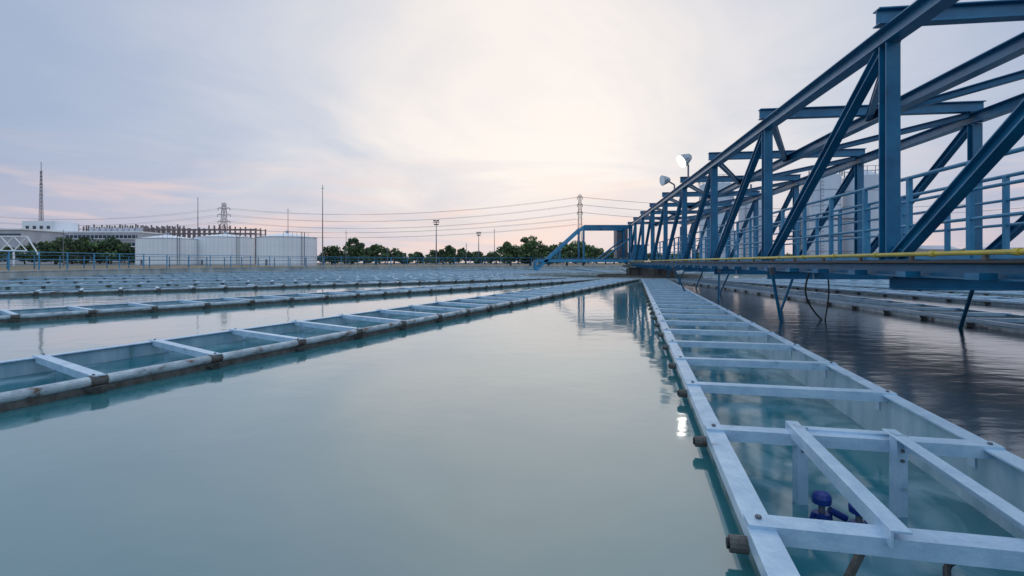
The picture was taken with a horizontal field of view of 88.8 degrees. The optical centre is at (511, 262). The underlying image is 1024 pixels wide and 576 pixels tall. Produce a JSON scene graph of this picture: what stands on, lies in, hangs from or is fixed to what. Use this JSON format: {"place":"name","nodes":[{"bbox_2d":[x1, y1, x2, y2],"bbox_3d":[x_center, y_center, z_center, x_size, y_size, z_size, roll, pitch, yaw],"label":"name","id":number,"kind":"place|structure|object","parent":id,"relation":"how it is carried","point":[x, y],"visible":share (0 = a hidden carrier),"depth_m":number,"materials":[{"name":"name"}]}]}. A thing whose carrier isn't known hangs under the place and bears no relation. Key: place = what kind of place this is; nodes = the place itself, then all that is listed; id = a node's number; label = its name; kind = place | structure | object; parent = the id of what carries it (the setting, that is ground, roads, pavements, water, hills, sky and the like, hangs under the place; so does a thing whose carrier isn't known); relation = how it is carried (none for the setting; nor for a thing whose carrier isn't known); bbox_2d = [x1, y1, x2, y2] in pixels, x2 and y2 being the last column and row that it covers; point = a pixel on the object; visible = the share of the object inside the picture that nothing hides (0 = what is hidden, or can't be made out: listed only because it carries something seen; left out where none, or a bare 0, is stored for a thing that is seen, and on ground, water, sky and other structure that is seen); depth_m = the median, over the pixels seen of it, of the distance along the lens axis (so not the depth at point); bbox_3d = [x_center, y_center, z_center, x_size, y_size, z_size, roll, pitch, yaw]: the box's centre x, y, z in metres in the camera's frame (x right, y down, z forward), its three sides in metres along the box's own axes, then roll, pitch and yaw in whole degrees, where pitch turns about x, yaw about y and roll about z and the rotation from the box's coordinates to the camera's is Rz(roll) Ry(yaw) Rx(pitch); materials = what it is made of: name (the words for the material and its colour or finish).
{"place":"outdoors","nodes":[
{"label":"outdoors","id":0,"kind":"place"},
{"bbox_2d":[0,236,37,265],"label":"pipe bridge","id":1,"kind":"structure","parent":0,"point":[27,237],"depth_m":74.94,"materials":[{"name":"white paint"}]},
{"bbox_2d":[0,229,66,263],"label":"warehouse building","id":2,"kind":"structure","parent":0,"point":[35,236],"depth_m":171.50,"materials":[{"name":"white paint"}]},
{"bbox_2d":[0,229,66,235],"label":"windows and roof","id":3,"kind":"structure","parent":2,"relation":"in","point":[0,229],"depth_m":169.82,"materials":[{"name":"white paint"}]},
{"bbox_2d":[22,221,165,234],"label":"stair tower and roof plant","id":4,"kind":"structure","parent":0,"point":[57,226],"depth_m":201.29,"materials":[{"name":"white paint"}]},
{"bbox_2d":[39,171,43,220],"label":"radio mast","id":5,"kind":"object","parent":4,"relation":"on","point":[40,197],"visible":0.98,"depth_m":229.82,"materials":[{"name":"metal"}]},
{"bbox_2d":[0,263,629,270],"bbox_3d":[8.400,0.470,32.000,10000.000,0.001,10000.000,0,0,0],"label":"ground","id":6,"kind":"structure","parent":0,"point":[31,267],"depth_m":82.71,"materials":[{"name":"concrete"}]},
{"bbox_2d":[22,242,53,262],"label":"broadleaf tree","id":7,"kind":"object","parent":6,"relation":"on","point":[29,247],"visible":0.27,"depth_m":122.62,"materials":[{"name":"green plant"}]},
{"bbox_2d":[31,237,76,263],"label":"broadleaf tree","id":8,"kind":"object","parent":6,"relation":"on","point":[51,246],"visible":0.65,"depth_m":118.22,"materials":[{"name":"green plant"}]},
{"bbox_2d":[61,230,65,263],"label":"street lamp","id":9,"kind":"object","parent":6,"relation":"on","point":[63,234],"visible":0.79,"depth_m":69.98,"materials":[{"name":"metal"}]},
{"bbox_2d":[56,236,103,263],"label":"broadleaf tree","id":10,"kind":"object","parent":6,"relation":"on","point":[82,247],"visible":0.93,"depth_m":117.25,"materials":[{"name":"green plant"}]},
{"bbox_2d":[91,235,129,263],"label":"broadleaf tree","id":11,"kind":"object","parent":6,"relation":"on","point":[113,243],"visible":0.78,"depth_m":119.35,"materials":[{"name":"green plant"}]},
{"bbox_2d":[64,232,162,263],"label":"walls","id":12,"kind":"structure","parent":6,"relation":"on","point":[139,235],"depth_m":200.00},
{"bbox_2d":[64,235,136,261],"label":"window bands","id":13,"kind":"object","parent":12,"relation":"attached to","point":[105,236],"depth_m":199.80,"materials":[{"name":"white paint"}]},
{"bbox_2d":[117,242,134,264],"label":"broadleaf tree","id":14,"kind":"object","parent":6,"relation":"on","point":[127,249],"visible":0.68,"depth_m":120.83,"materials":[{"name":"green plant"}]},
{"bbox_2d":[135,233,197,264],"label":"storage tank","id":15,"kind":"object","parent":6,"relation":"on","point":[177,247],"visible":0.84,"depth_m":96.02,"materials":[{"name":"white metal"}]},
{"bbox_2d":[78,224,265,262],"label":"process plant frame","id":16,"kind":"object","parent":6,"relation":"on","point":[162,229],"visible":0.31,"depth_m":260.19,"materials":[{"name":"grey metal"}]},
{"bbox_2d":[217,202,230,232],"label":"transmission pylon","id":17,"kind":"object","parent":6,"relation":"on","point":[223,207],"visible":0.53,"depth_m":279.93,"materials":[{"name":"metal"}]},
{"bbox_2d":[1,197,1018,237],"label":"power lines","id":18,"kind":"object","parent":17,"relation":"hanging from","point":[405,220],"visible":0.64,"depth_m":261.44,"materials":[{"name":"metal"}]},
{"bbox_2d":[194,232,254,264],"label":"storage tank","id":19,"kind":"object","parent":6,"relation":"on","point":[225,243],"visible":0.86,"depth_m":101.40,"materials":[{"name":"white metal"}]},
{"bbox_2d":[0,255,538,268],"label":"railing","id":20,"kind":"object","parent":6,"relation":"on","point":[206,260],"visible":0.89,"depth_m":49.07,"materials":[{"name":"blue metal"}]},
{"bbox_2d":[256,231,316,264],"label":"storage tank","id":21,"kind":"object","parent":6,"relation":"on","point":[287,243],"visible":0.81,"depth_m":85.95,"materials":[{"name":"white metal"}]},
{"bbox_2d":[0,266,627,279],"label":"tank rim wall","id":22,"kind":"structure","parent":6,"relation":"on","point":[6,275],"depth_m":42.28,"materials":[{"name":"concrete"}]},
{"bbox_2d":[321,185,323,264],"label":"antenna pole","id":23,"kind":"object","parent":6,"relation":"on","point":[322,188],"visible":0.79,"depth_m":87.92,"materials":[{"name":"metal"}]},
{"bbox_2d":[317,245,345,264],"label":"broadleaf tree","id":24,"kind":"object","parent":6,"relation":"on","point":[334,253],"visible":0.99,"depth_m":107.20,"materials":[{"name":"green plant"}]},
{"bbox_2d":[343,237,365,264],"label":"broadleaf tree","id":25,"kind":"object","parent":6,"relation":"on","point":[353,250],"visible":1,"depth_m":104.52,"materials":[{"name":"green plant"}]},
{"bbox_2d":[1,251,741,270],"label":"perimeter railing","id":26,"kind":"object","parent":6,"relation":"on","point":[94,259],"visible":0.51,"depth_m":40.82,"materials":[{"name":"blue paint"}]},
{"bbox_2d":[364,244,389,264],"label":"broadleaf tree","id":27,"kind":"object","parent":6,"relation":"on","point":[373,251],"visible":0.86,"depth_m":106.98,"materials":[{"name":"green plant"}]},
{"bbox_2d":[433,220,438,264],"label":"floodlight pole","id":28,"kind":"object","parent":6,"relation":"on","point":[436,222],"visible":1,"depth_m":109.90,"materials":[{"name":"metal"}]},
{"bbox_2d":[438,245,463,264],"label":"broadleaf tree","id":29,"kind":"object","parent":6,"relation":"on","point":[450,253],"visible":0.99,"depth_m":119.09,"materials":[{"name":"green plant"}]},
{"bbox_2d":[476,232,480,258],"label":"floodlight pole","id":30,"kind":"object","parent":6,"relation":"on","point":[478,235],"visible":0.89,"depth_m":139.91,"materials":[{"name":"metal"}]},
{"bbox_2d":[0,245,983,263],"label":"distant trees","id":31,"kind":"object","parent":6,"relation":"on","point":[490,257],"visible":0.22,"depth_m":140.21,"materials":[{"name":"green plant"}]},
{"bbox_2d":[496,241,525,265],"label":"broadleaf tree","id":32,"kind":"object","parent":6,"relation":"on","point":[508,251],"visible":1,"depth_m":71.36,"materials":[{"name":"green plant"}]},
{"bbox_2d":[518,235,549,265],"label":"broadleaf tree","id":33,"kind":"object","parent":6,"relation":"on","point":[528,248],"visible":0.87,"depth_m":74.36,"materials":[{"name":"green plant"}]},
{"bbox_2d":[535,244,561,265],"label":"broadleaf tree","id":34,"kind":"object","parent":6,"relation":"on","point":[546,248],"visible":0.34,"depth_m":79.43,"materials":[{"name":"green plant"}]},
{"bbox_2d":[551,241,576,265],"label":"broadleaf tree","id":35,"kind":"object","parent":6,"relation":"on","point":[566,248],"visible":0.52,"depth_m":73.33,"materials":[{"name":"green plant"}]},
{"bbox_2d":[577,195,582,263],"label":"transmission pylon","id":36,"kind":"object","parent":6,"relation":"on","point":[578,206],"visible":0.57,"depth_m":239.90,"materials":[{"name":"metal"}]},
{"bbox_2d":[568,240,601,265],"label":"broadleaf tree","id":37,"kind":"object","parent":6,"relation":"on","point":[591,252],"visible":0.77,"depth_m":71.14,"materials":[{"name":"green plant"}]},
{"bbox_2d":[698,174,733,258],"bbox_3d":[25.823,-5.573,66.003,4.382,12.124,4.380,0,0,0],"label":"silo","id":38,"kind":"object","parent":6,"relation":"on","point":[721,185],"visible":0.18,"depth_m":64.34,"materials":[{"name":"paint"}]},
{"bbox_2d":[738,184,761,256],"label":"silo","id":39,"kind":"object","parent":6,"relation":"on","point":[743,211],"visible":0.23,"depth_m":68.73,"materials":[{"name":"paint"}]},
{"bbox_2d":[799,185,809,254],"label":"silo","id":40,"kind":"object","parent":6,"relation":"on","point":[808,223],"visible":0.05,"depth_m":65.13,"materials":[{"name":"paint"}]},
{"bbox_2d":[779,215,853,255],"bbox_3d":[32.795,-2.285,56.000,8.750,5.510,0.200,0,0,0],"label":"railing","id":41,"kind":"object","parent":6,"relation":"on","point":[800,235],"depth_m":55.90,"materials":[{"name":"metal"}]},
{"bbox_2d":[809,170,842,254],"bbox_3d":[36.000,-5.655,60.003,3.407,12.289,3.404,0,0,0],"label":"silo","id":42,"kind":"object","parent":6,"relation":"on","point":[828,186],"visible":0.32,"depth_m":58.70,"materials":[{"name":"paint"}]},
{"bbox_2d":[841,165,878,253],"bbox_3d":[40.275,-5.580,60.003,4.307,12.139,4.304,0,0,0],"label":"silo","id":43,"kind":"object","parent":6,"relation":"on","point":[871,178],"visible":0.22,"depth_m":58.96,"materials":[{"name":"paint"}]},
{"bbox_2d":[915,246,959,251],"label":"shed","id":44,"kind":"structure","parent":6,"relation":"on","point":[928,248],"depth_m":130.63,"materials":[{"name":"white metal"}]},
{"bbox_2d":[0,269,1023,575],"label":"water","id":45,"kind":"structure","parent":0,"point":[550,437],"depth_m":2.52,"materials":[{"name":"liquid"}]},
{"bbox_2d":[0,275,518,283],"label":"launder channel","id":46,"kind":"object","parent":45,"relation":"in","point":[119,280],"visible":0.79,"depth_m":23.31,"materials":[{"name":"metal"}]},
{"bbox_2d":[0,276,533,288],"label":"launder channel","id":47,"kind":"object","parent":45,"relation":"in","point":[7,286],"visible":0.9,"depth_m":20.07,"materials":[{"name":"metal"}]},
{"bbox_2d":[11,275,522,279],"bbox_3d":[-12.079,1.087,28.389,25.602,0.706,1.270,0,0,-10],"label":"launder channel","id":48,"kind":"object","parent":45,"relation":"in","point":[119,277],"visible":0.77,"depth_m":27.45,"materials":[{"name":"metal"}]},
{"bbox_2d":[0,277,566,296],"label":"launder channel","id":49,"kind":"object","parent":45,"relation":"in","point":[121,290],"visible":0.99,"depth_m":16.65,"materials":[{"name":"metal"}]},
{"bbox_2d":[0,278,606,322],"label":"launder channel","id":50,"kind":"object","parent":45,"relation":"in","point":[23,315],"visible":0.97,"depth_m":10.23,"materials":[{"name":"metal"}]},
{"bbox_2d":[93,274,517,276],"bbox_3d":[-12.395,1.087,32.000,25.602,0.706,1.270,0,0,0],"label":"launder channel","id":51,"kind":"object","parent":45,"relation":"in","point":[134,275],"visible":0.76,"depth_m":32.04,"materials":[{"name":"metal"}]},
{"bbox_2d":[0,278,639,411],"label":"launder channel","id":52,"kind":"object","parent":45,"relation":"in","point":[35,379],"visible":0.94,"depth_m":4.81,"materials":[{"name":"metal"}]},
{"bbox_2d":[165,273,521,274],"bbox_3d":[-12.079,1.087,35.611,25.602,0.706,1.270,0,0,10],"label":"launder channel","id":53,"kind":"object","parent":45,"relation":"in","point":[289,273],"visible":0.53,"depth_m":35.91,"materials":[{"name":"metal"}]},
{"bbox_2d":[228,271,524,274],"bbox_3d":[-11.141,1.087,39.112,25.602,0.706,1.270,0,0,20],"label":"launder channel","id":54,"kind":"object","parent":45,"relation":"in","point":[362,272],"visible":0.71,"depth_m":39.22,"materials":[{"name":"metal"}]},
{"bbox_2d":[285,270,531,273],"bbox_3d":[-9.609,1.087,42.398,25.602,0.706,1.270,0,0,30],"label":"launder channel","id":55,"kind":"object","parent":45,"relation":"in","point":[382,271],"visible":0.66,"depth_m":43.34,"materials":[{"name":"metal"}]},
{"bbox_2d":[338,270,530,272],"bbox_3d":[-7.530,1.087,45.367,25.602,0.706,1.270,0,0,40],"label":"launder channel","id":56,"kind":"object","parent":45,"relation":"in","point":[428,271],"visible":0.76,"depth_m":44.75,"materials":[{"name":"metal"}]},
{"bbox_2d":[388,269,555,272],"bbox_3d":[-4.967,1.087,47.930,1.270,0.706,25.602,0,0,-40],"label":"launder channel","id":57,"kind":"object","parent":45,"relation":"in","point":[462,270],"visible":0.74,"depth_m":48.38,"materials":[{"name":"metal"}]},
{"bbox_2d":[436,269,567,272],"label":"launder channel","id":58,"kind":"object","parent":45,"relation":"in","point":[495,270],"visible":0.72,"depth_m":49.01,"materials":[{"name":"metal"}]},
{"bbox_2d":[482,269,570,271],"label":"launder channel","id":59,"kind":"object","parent":45,"relation":"in","point":[525,270],"visible":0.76,"depth_m":50.77,"materials":[{"name":"metal"}]},
{"bbox_2d":[529,268,595,271],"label":"launder channel","id":60,"kind":"object","parent":45,"relation":"in","point":[563,270],"visible":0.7,"depth_m":49.52,"materials":[{"name":"metal"}]},
{"bbox_2d":[574,268,619,271],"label":"launder channel","id":61,"kind":"object","parent":45,"relation":"in","point":[595,270],"visible":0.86,"depth_m":49.63,"materials":[{"name":"metal"}]},
{"bbox_2d":[525,272,766,280],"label":"ring wall","id":62,"kind":"structure","parent":45,"relation":"in","point":[607,275],"depth_m":30.09,"materials":[{"name":"concrete"}]},
{"bbox_2d":[622,265,674,275],"bbox_3d":[8.500,0.750,32.000,3.000,1.300,3.000,0,0,0],"label":"pedestal","id":63,"kind":"object","parent":45,"relation":"in","point":[631,270],"visible":0.23,"depth_m":30.91,"materials":[{"name":"concrete"}]},
{"bbox_2d":[745,278,888,284],"bbox_3d":[16.190,1.087,12.719,1.270,0.706,25.602,0,0,-22],"label":"launder channel","id":64,"kind":"object","parent":45,"relation":"in","point":[875,283],"visible":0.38,"depth_m":20.46,"materials":[{"name":"metal"}]},
{"bbox_2d":[626,0,1023,328],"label":"truss bridge","id":65,"kind":"structure","parent":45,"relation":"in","point":[897,261],"depth_m":7.08,"materials":[{"name":"blue paint"}]},
{"bbox_2d":[533,214,654,270],"bbox_3d":[4.850,-1.197,32.218,7.020,3.406,3.365,0,0,0],"label":"access gantry","id":66,"kind":"object","parent":65,"relation":"attached to","point":[620,245],"visible":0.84,"depth_m":30.55,"materials":[{"name":"blue metal"}]},
{"bbox_2d":[659,175,674,188],"bbox_3d":[4.927,-2.535,16.675,0.427,0.471,0.373,0,0,-32],"label":"floodlight","id":67,"kind":"object","parent":65,"relation":"on","point":[664,180],"visible":0.99,"depth_m":16.58,"materials":[{"name":"metal"}]},
{"bbox_2d":[677,154,691,178],"bbox_3d":[4.763,-2.664,14.513,0.402,0.728,0.408,0,0,39],"label":"floodlight","id":68,"kind":"object","parent":65,"relation":"on","point":[683,160],"visible":0.98,"depth_m":14.44,"materials":[{"name":"metal"}]},
{"bbox_2d":[641,279,1023,575],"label":"launder channel","id":69,"kind":"object","parent":45,"relation":"in","point":[751,388],"visible":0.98,"depth_m":2.35,"materials":[{"name":"grey metal"}]},
{"bbox_2d":[809,490,848,521],"bbox_3d":[1.234,1.024,2.050,0.156,0.253,0.072,0,0,0],"label":"sampling valve","id":70,"kind":"object","parent":69,"relation":"on","point":[822,499],"visible":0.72,"depth_m":2.04,"materials":[{"name":"metal"}]},
{"bbox_2d":[848,503,867,523],"bbox_3d":[1.334,1.029,1.980,0.156,0.253,0.072,0,0,0],"label":"sampling valve","id":71,"kind":"object","parent":69,"relation":"on","point":[858,516],"visible":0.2,"depth_m":1.97,"materials":[{"name":"metal"}]},
{"bbox_2d":[785,421,1023,575],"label":"launder support frame","id":72,"kind":"object","parent":69,"relation":"on","point":[864,501],"visible":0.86,"depth_m":1.87,"materials":[{"name":"grey metal"}]},
{"bbox_2d":[942,563,955,575],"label":"rubber hose","id":73,"kind":"object","parent":69,"relation":"on","point":[946,570],"visible":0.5,"depth_m":1.70,"materials":[{"name":"black rubber"}]},
{"bbox_2d":[801,279,888,281],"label":"launder channel","id":74,"kind":"object","parent":45,"relation":"in","point":[848,280],"visible":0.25,"depth_m":21.80,"materials":[{"name":"metal"}]},
{"bbox_2d":[670,279,1023,333],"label":"launder channel","id":75,"kind":"object","parent":45,"relation":"in","point":[1010,322],"visible":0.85,"depth_m":9.00,"materials":[{"name":"metal"}]},
{"bbox_2d":[702,279,1023,307],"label":"launder channel","id":76,"kind":"object","parent":45,"relation":"in","point":[996,300],"visible":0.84,"depth_m":13.03,"materials":[{"name":"metal"}]},
{"bbox_2d":[838,279,888,280],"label":"launder channel","id":77,"kind":"object","parent":45,"relation":"in","point":[862,279],"visible":0.1,"depth_m":23.11,"materials":[{"name":"metal"}]},
{"bbox_2d":[736,279,1023,297],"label":"launder channel","id":78,"kind":"object","parent":45,"relation":"in","point":[1006,293],"visible":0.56,"depth_m":15.38,"materials":[{"name":"metal"}]},
{"bbox_2d":[0,0,1023,262],"label":"sky","id":79,"kind":"structure","parent":0,"point":[133,109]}
]}

